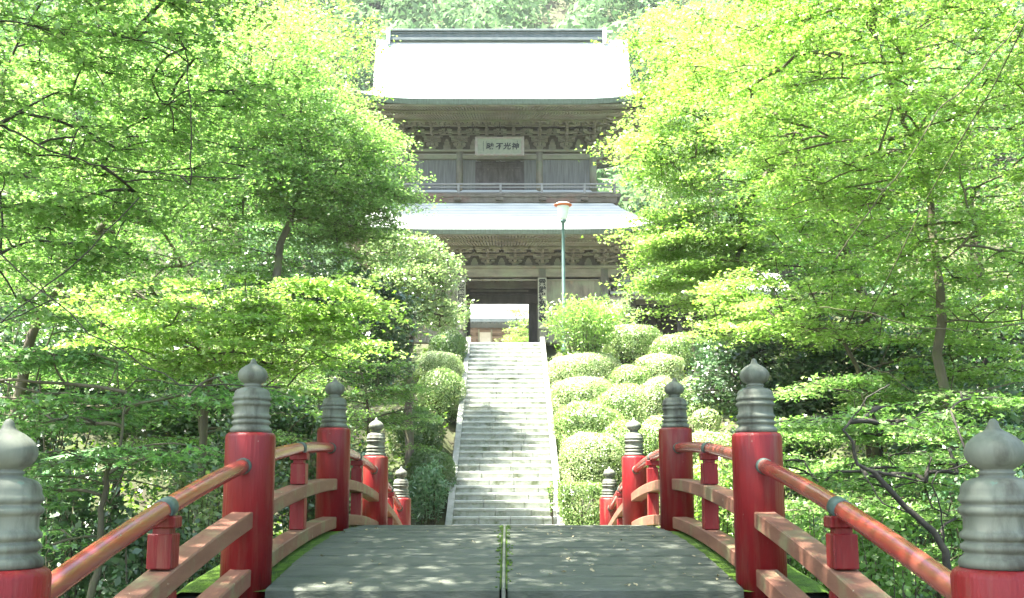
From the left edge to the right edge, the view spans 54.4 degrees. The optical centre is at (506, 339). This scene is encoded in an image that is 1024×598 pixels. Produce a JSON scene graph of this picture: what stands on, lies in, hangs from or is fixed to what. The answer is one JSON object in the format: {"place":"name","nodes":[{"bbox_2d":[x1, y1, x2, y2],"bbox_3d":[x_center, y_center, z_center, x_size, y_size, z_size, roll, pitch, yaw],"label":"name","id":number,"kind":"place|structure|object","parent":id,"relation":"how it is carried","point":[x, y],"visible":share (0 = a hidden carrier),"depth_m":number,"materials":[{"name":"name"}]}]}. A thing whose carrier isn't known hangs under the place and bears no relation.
{"place":"outdoors","nodes":[
{"label":"outdoors","id":0,"kind":"place"},
{"bbox_2d":[0,0,1023,597],"bbox_3d":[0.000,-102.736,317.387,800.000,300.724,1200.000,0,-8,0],"label":"ground","id":1,"kind":"structure","parent":0,"point":[556,12],"depth_m":28.84,"materials":[{"name":"green plant"}]},
{"bbox_2d":[0,300,152,570],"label":"leafy shrub","id":2,"kind":"object","parent":1,"relation":"on","point":[53,444],"visible":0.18,"depth_m":16.35,"materials":[{"name":"green plant"}]},
{"bbox_2d":[25,458,135,597],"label":"leafy shrub","id":3,"kind":"object","parent":1,"relation":"on","point":[74,518],"visible":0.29,"depth_m":10.26,"materials":[{"name":"green plant"}]},
{"bbox_2d":[24,447,141,595],"bbox_3d":[-5.094,3.662,11.604,1.536,4.788,1.544,0,-8,0],"label":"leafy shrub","id":4,"kind":"object","parent":1,"relation":"on","point":[95,469],"visible":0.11,"depth_m":11.71,"materials":[{"name":"green plant"}]},
{"bbox_2d":[0,290,237,529],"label":"evergreen tree","id":5,"kind":"object","parent":1,"relation":"on","point":[54,390],"visible":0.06,"depth_m":17.18,"materials":[{"name":"green plant"}]},
{"bbox_2d":[0,24,290,459],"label":"maple tree","id":6,"kind":"object","parent":1,"relation":"on","point":[32,333],"visible":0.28,"depth_m":14.31,"materials":[{"name":"green plant"}]},
{"bbox_2d":[90,500,217,597],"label":"leafy shrub","id":7,"kind":"object","parent":1,"relation":"on","point":[130,562],"visible":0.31,"depth_m":9.37,"materials":[{"name":"green plant"}]},
{"bbox_2d":[0,341,310,597],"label":"maple tree","id":8,"kind":"object","parent":1,"relation":"on","point":[52,417],"visible":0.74,"depth_m":9.03,"materials":[{"name":"green plant"}]},
{"bbox_2d":[0,0,316,387],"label":"maple tree","id":9,"kind":"object","parent":1,"relation":"on","point":[58,40],"visible":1,"depth_m":9.41,"materials":[{"name":"green plant"}]},
{"bbox_2d":[0,0,327,316],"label":"broadleaf tree","id":10,"kind":"object","parent":1,"relation":"on","point":[4,34],"visible":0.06,"depth_m":24.45,"materials":[{"name":"green plant"}]},
{"bbox_2d":[0,321,349,477],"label":"maple tree","id":11,"kind":"object","parent":1,"relation":"on","point":[281,439],"visible":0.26,"depth_m":15.22,"materials":[{"name":"green plant"}]},
{"bbox_2d":[140,466,222,590],"bbox_3d":[-3.396,3.576,10.206,0.977,4.533,0.950,0,-8,0],"label":"leafy shrub","id":12,"kind":"object","parent":1,"relation":"on","point":[206,520],"visible":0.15,"depth_m":10.38,"materials":[{"name":"green plant"}]},
{"bbox_2d":[125,371,315,552],"bbox_3d":[-4.831,2.194,16.811,3.386,3.913,2.999,0,-8,0],"label":"evergreen tree","id":13,"kind":"object","parent":1,"relation":"on","point":[182,425],"visible":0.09,"depth_m":16.43,"materials":[{"name":"green plant"}]},
{"bbox_2d":[158,418,290,585],"bbox_3d":[-4.046,3.747,14.181,2.010,5.229,1.936,4,-9,-27],"label":"leafy shrub","id":14,"kind":"object","parent":1,"relation":"on","point":[284,478],"visible":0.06,"depth_m":14.23,"materials":[{"name":"green plant"}]},
{"bbox_2d":[55,0,400,410],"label":"broadleaf tree","id":15,"kind":"object","parent":1,"relation":"on","point":[344,62],"visible":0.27,"depth_m":29.80,"materials":[{"name":"green plant"}]},
{"bbox_2d":[15,269,444,583],"bbox_3d":[-3.238,2.704,11.754,4.988,6.855,3.634,0,-8,0],"label":"maple tree","id":16,"kind":"object","parent":1,"relation":"on","point":[208,329],"visible":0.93,"depth_m":11.51,"materials":[{"name":"green plant"}]},
{"bbox_2d":[102,0,445,384],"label":"maple tree","id":17,"kind":"object","parent":1,"relation":"on","point":[348,180],"visible":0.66,"depth_m":20.21,"materials":[{"name":"green plant"}]},
{"bbox_2d":[180,251,430,509],"bbox_3d":[-4.592,1.310,22.843,5.768,6.746,4.162,0,-8,0],"label":"evergreen tree","id":18,"kind":"object","parent":1,"relation":"on","point":[403,345],"visible":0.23,"depth_m":22.57,"materials":[{"name":"green plant"}]},
{"bbox_2d":[270,386,356,533],"bbox_3d":[-3.295,2.649,16.340,1.596,3.796,1.703,0,-8,0],"label":"leafy shrub","id":19,"kind":"object","parent":1,"relation":"on","point":[307,429],"visible":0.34,"depth_m":16.15,"materials":[{"name":"green plant"}]},
{"bbox_2d":[269,340,449,453],"bbox_3d":[-3.095,2.039,19.206,3.279,4.275,4.662,-5,-9,32],"label":"maple tree","id":20,"kind":"object","parent":1,"relation":"on","point":[402,388],"visible":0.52,"depth_m":19.57,"materials":[{"name":"green plant"}]},
{"bbox_2d":[349,440,392,526],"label":"leafy shrub","id":21,"kind":"object","parent":1,"relation":"on","point":[363,452],"visible":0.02,"depth_m":18.61,"materials":[{"name":"green plant"}]},
{"bbox_2d":[340,229,482,469],"bbox_3d":[-2.280,0.189,25.896,3.061,6.592,4.774,-7,-11,42],"label":"evergreen tree","id":22,"kind":"object","parent":1,"relation":"on","point":[403,276],"visible":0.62,"depth_m":25.65,"materials":[{"name":"green plant"}]},
{"bbox_2d":[387,404,444,457],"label":"clipped azalea","id":23,"kind":"object","parent":1,"relation":"on","point":[431,429],"visible":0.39,"depth_m":25.58,"materials":[{"name":"green plant"}]},
{"bbox_2d":[405,447,457,502],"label":"clipped azalea","id":24,"kind":"object","parent":1,"relation":"on","point":[426,458],"visible":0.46,"depth_m":23.57,"materials":[{"name":"green plant"}]},
{"bbox_2d":[408,456,455,524],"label":"bamboo shrub","id":25,"kind":"object","parent":1,"relation":"on","point":[429,485],"visible":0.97,"depth_m":21.76,"materials":[{"name":"green plant"}]},
{"bbox_2d":[413,350,464,377],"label":"clipped azalea","id":26,"kind":"object","parent":1,"relation":"on","point":[429,360],"visible":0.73,"depth_m":29.94,"materials":[{"name":"green plant"}]},
{"bbox_2d":[416,366,467,422],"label":"clipped azalea","id":27,"kind":"object","parent":1,"relation":"on","point":[447,380],"visible":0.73,"depth_m":28.11,"materials":[{"name":"green plant"}]},
{"bbox_2d":[427,330,470,364],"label":"clipped azalea","id":28,"kind":"object","parent":1,"relation":"on","point":[449,343],"visible":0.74,"depth_m":31.37,"materials":[{"name":"green plant"}]},
{"bbox_2d":[398,342,575,345],"bbox_3d":[0.000,1.962,46.691,18.000,0.001,26.980,0,-8,0],"label":"gate court","id":29,"kind":"object","parent":1,"relation":"on","point":[549,344],"depth_m":33.33,"materials":[{"name":"beige stone"}]},
{"bbox_2d":[487,306,528,341],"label":"maple tree","id":30,"kind":"object","parent":29,"relation":"on","point":[510,337],"visible":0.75,"depth_m":47.85,"materials":[{"name":"green plant"}]},
{"bbox_2d":[470,304,617,341],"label":"hall","id":31,"kind":"structure","parent":29,"relation":"on","point":[483,328],"depth_m":56.35,"materials":[{"name":"paint"}]},
{"bbox_2d":[341,27,666,341],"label":"temple gate","id":32,"kind":"structure","parent":1,"relation":"on","point":[506,122],"depth_m":37.51,"materials":[{"name":"wood"}]},
{"bbox_2d":[475,161,523,189],"bbox_3d":[-0.257,-6.119,38.214,1.874,1.514,0.080,0,-8,0],"label":"panelled door","id":33,"kind":"structure","parent":32,"relation":"in","point":[499,172],"depth_m":38.24,"materials":[{"name":"grey wood"}]},
{"bbox_2d":[445,337,564,525],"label":"stone stairs","id":34,"kind":"structure","parent":1,"relation":"on","point":[476,495],"depth_m":26.05,"materials":[{"name":"stone"}]},
{"bbox_2d":[0,358,1023,597],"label":"arched bridge","id":35,"kind":"structure","parent":1,"relation":"on","point":[258,559],"depth_m":6.93,"materials":[{"name":"red wood"}]},
{"bbox_2d":[0,0,1023,295],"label":"wood","id":36,"kind":"object","parent":1,"relation":"on","point":[498,14],"visible":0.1,"depth_m":95.28,"materials":[{"name":"green plant"}]},
{"bbox_2d":[0,197,1023,593],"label":"ground cover","id":37,"kind":"object","parent":1,"relation":"on","point":[122,489],"visible":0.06,"depth_m":26.08,"materials":[{"name":"green plant"}]},
{"bbox_2d":[554,202,571,354],"bbox_3d":[1.886,-2.051,32.906,0.620,5.152,0.620,0,-8,0],"label":"lamp post","id":38,"kind":"object","parent":1,"relation":"on","point":[562,208],"visible":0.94,"depth_m":33.04,"materials":[{"name":"teal"}]},
{"bbox_2d":[555,480,602,524],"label":"clipped hedge","id":39,"kind":"object","parent":1,"relation":"on","point":[570,490],"visible":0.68,"depth_m":21.94,"materials":[{"name":"green plant"}]},
{"bbox_2d":[547,374,612,420],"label":"clipped azalea","id":40,"kind":"object","parent":1,"relation":"on","point":[579,388],"visible":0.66,"depth_m":27.72,"materials":[{"name":"green plant"}]},
{"bbox_2d":[543,351,624,391],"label":"clipped azalea","id":41,"kind":"object","parent":1,"relation":"on","point":[596,364],"visible":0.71,"depth_m":29.65,"materials":[{"name":"green plant"}]},
{"bbox_2d":[538,286,632,372],"bbox_3d":[2.417,-0.239,30.840,2.980,2.906,2.537,0,-8,0],"label":"feathery shrub","id":42,"kind":"object","parent":1,"relation":"on","point":[592,339],"visible":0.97,"depth_m":30.44,"materials":[{"name":"green plant"}]},
{"bbox_2d":[547,398,629,453],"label":"clipped azalea","id":43,"kind":"object","parent":1,"relation":"on","point":[593,417],"visible":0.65,"depth_m":25.84,"materials":[{"name":"green plant"}]},
{"bbox_2d":[554,429,623,498],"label":"clipped azalea","id":44,"kind":"object","parent":1,"relation":"on","point":[580,454],"visible":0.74,"depth_m":23.99,"materials":[{"name":"green plant"}]},
{"bbox_2d":[591,382,660,424],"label":"clipped azalea","id":45,"kind":"object","parent":1,"relation":"on","point":[623,401],"visible":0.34,"depth_m":26.82,"materials":[{"name":"green plant"}]},
{"bbox_2d":[608,293,643,353],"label":"feathery shrub","id":46,"kind":"object","parent":1,"relation":"on","point":[623,308],"visible":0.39,"depth_m":32.50,"materials":[{"name":"green plant"}]},
{"bbox_2d":[598,418,654,475],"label":"clipped azalea","id":47,"kind":"object","parent":1,"relation":"on","point":[620,433],"visible":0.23,"depth_m":24.78,"materials":[{"name":"green plant"}]},
{"bbox_2d":[605,364,653,390],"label":"clipped azalea","id":48,"kind":"object","parent":1,"relation":"on","point":[631,373],"visible":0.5,"depth_m":29.09,"materials":[{"name":"green plant"}]},
{"bbox_2d":[602,323,662,360],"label":"clipped azalea","id":49,"kind":"object","parent":1,"relation":"on","point":[636,339],"visible":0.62,"depth_m":31.29,"materials":[{"name":"green plant"}]},
{"bbox_2d":[638,413,662,467],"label":"clipped azalea","id":50,"kind":"object","parent":1,"relation":"on","point":[648,430],"visible":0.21,"depth_m":23.54,"materials":[{"name":"green plant"}]},
{"bbox_2d":[635,374,671,423],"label":"clipped azalea","id":51,"kind":"object","parent":1,"relation":"on","point":[654,388],"visible":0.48,"depth_m":26.50,"materials":[{"name":"green plant"}]},
{"bbox_2d":[635,352,688,382],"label":"clipped azalea","id":52,"kind":"object","parent":1,"relation":"on","point":[662,364],"visible":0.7,"depth_m":29.34,"materials":[{"name":"green plant"}]},
{"bbox_2d":[645,330,714,368],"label":"clipped azalea","id":53,"kind":"object","parent":1,"relation":"on","point":[672,344],"visible":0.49,"depth_m":30.59,"materials":[{"name":"green plant"}]},
{"bbox_2d":[609,273,787,341],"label":"side hall","id":54,"kind":"structure","parent":1,"relation":"on","point":[636,303],"depth_m":41.82,"materials":[{"name":"grey"}]},
{"bbox_2d":[679,376,722,438],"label":"clipped azalea","id":55,"kind":"object","parent":1,"relation":"on","point":[690,407],"visible":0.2,"depth_m":25.68,"materials":[{"name":"green plant"}]},
{"bbox_2d":[690,407,722,433],"bbox_3d":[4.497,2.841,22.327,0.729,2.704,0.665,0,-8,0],"label":"clipped azalea","id":56,"kind":"object","parent":1,"relation":"on","point":[706,419],"visible":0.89,"depth_m":22.29,"materials":[{"name":"green plant"}]},
{"bbox_2d":[660,285,757,376],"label":"maple tree","id":57,"kind":"object","parent":1,"relation":"on","point":[693,334],"visible":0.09,"depth_m":30.27,"materials":[{"name":"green plant"}]},
{"bbox_2d":[618,34,805,355],"bbox_3d":[6.721,-4.680,31.478,6.882,12.128,5.655,7,-10,-39],"label":"broadleaf tree","id":58,"kind":"object","parent":1,"relation":"on","point":[660,193],"visible":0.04,"depth_m":31.65,"materials":[{"name":"green plant"}]},
{"bbox_2d":[692,429,731,483],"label":"clipped azalea","id":59,"kind":"object","parent":1,"relation":"on","point":[714,437],"visible":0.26,"depth_m":20.09,"materials":[{"name":"green plant"}]},
{"bbox_2d":[693,457,734,536],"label":"leafy shrub","id":60,"kind":"object","parent":1,"relation":"on","point":[728,528],"visible":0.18,"depth_m":15.22,"materials":[{"name":"green plant"}]},
{"bbox_2d":[684,333,759,413],"bbox_3d":[6.163,0.919,28.189,2.109,2.366,2.594,0,-8,0],"label":"leafy shrub","id":61,"kind":"object","parent":1,"relation":"on","point":[705,356],"visible":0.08,"depth_m":28.29,"materials":[{"name":"green plant"}]},
{"bbox_2d":[575,0,926,535],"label":"maple tree","id":62,"kind":"object","parent":1,"relation":"on","point":[662,238],"visible":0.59,"depth_m":17.75,"materials":[{"name":"green plant"}]},
{"bbox_2d":[735,366,846,527],"bbox_3d":[5.147,2.193,18.452,2.047,3.644,2.148,3,-8,-18],"label":"leafy shrub","id":63,"kind":"object","parent":1,"relation":"on","point":[786,489],"visible":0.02,"depth_m":18.19,"materials":[{"name":"green plant"}]},
{"bbox_2d":[681,268,923,532],"bbox_3d":[5.985,1.405,20.199,4.765,5.932,4.546,0,-8,0],"label":"evergreen tree","id":64,"kind":"object","parent":1,"relation":"on","point":[730,368],"visible":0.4,"depth_m":19.89,"materials":[{"name":"green plant"}]},
{"bbox_2d":[644,0,1023,560],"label":"maple tree","id":65,"kind":"object","parent":1,"relation":"on","point":[792,25],"visible":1,"depth_m":12.66,"materials":[{"name":"green plant"}]},
{"bbox_2d":[785,495,900,590],"bbox_3d":[3.182,3.647,9.788,1.610,4.255,1.010,-3,-9,20],"label":"leafy shrub","id":66,"kind":"object","parent":1,"relation":"on","point":[792,561],"visible":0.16,"depth_m":10.13,"materials":[{"name":"green plant"}]},
{"bbox_2d":[663,264,1023,596],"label":"maple tree","id":67,"kind":"object","parent":1,"relation":"on","point":[811,330],"visible":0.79,"depth_m":14.47,"materials":[{"name":"green plant"}]},
{"bbox_2d":[730,322,978,589],"bbox_3d":[5.929,1.974,17.096,4.477,4.571,3.204,-5,-10,33],"label":"evergreen tree","id":68,"kind":"object","parent":1,"relation":"on","point":[819,364],"visible":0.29,"depth_m":16.83,"materials":[{"name":"green plant"}]},
{"bbox_2d":[715,31,1023,421],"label":"broadleaf tree","id":69,"kind":"object","parent":1,"relation":"on","point":[916,212],"visible":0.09,"depth_m":21.39,"materials":[{"name":"green plant"}]},
{"bbox_2d":[719,372,1023,596],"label":"maple tree","id":70,"kind":"object","parent":1,"relation":"on","point":[871,505],"visible":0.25,"depth_m":12.01,"materials":[{"name":"green plant"}]},
{"bbox_2d":[818,511,961,597],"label":"leafy shrub","id":71,"kind":"object","parent":1,"relation":"on","point":[870,560],"visible":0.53,"depth_m":9.17,"materials":[{"name":"green plant"}]},
{"bbox_2d":[828,345,1023,597],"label":"leafy shrub","id":72,"kind":"object","parent":1,"relation":"on","point":[1014,417],"visible":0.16,"depth_m":14.68,"materials":[{"name":"green plant"}]},
{"bbox_2d":[896,285,1023,482],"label":"evergreen tree","id":73,"kind":"object","parent":1,"relation":"on","point":[987,359],"visible":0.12,"depth_m":16.51,"materials":[{"name":"green plant"}]},
{"bbox_2d":[917,417,1023,566],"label":"leafy shrub","id":74,"kind":"object","parent":1,"relation":"on","point":[943,495],"visible":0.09,"depth_m":10.85,"materials":[{"name":"green plant"}]},
{"bbox_2d":[546,473,564,524],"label":"bamboo shrub","id":75,"kind":"object","parent":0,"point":[551,494],"visible":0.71,"depth_m":22.30,"materials":[{"name":"green plant"}]},
{"bbox_2d":[719,384,1023,569],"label":"maple tree","id":76,"kind":"object","parent":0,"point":[874,428],"visible":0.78,"depth_m":8.87,"materials":[{"name":"green plant"}]}
]}

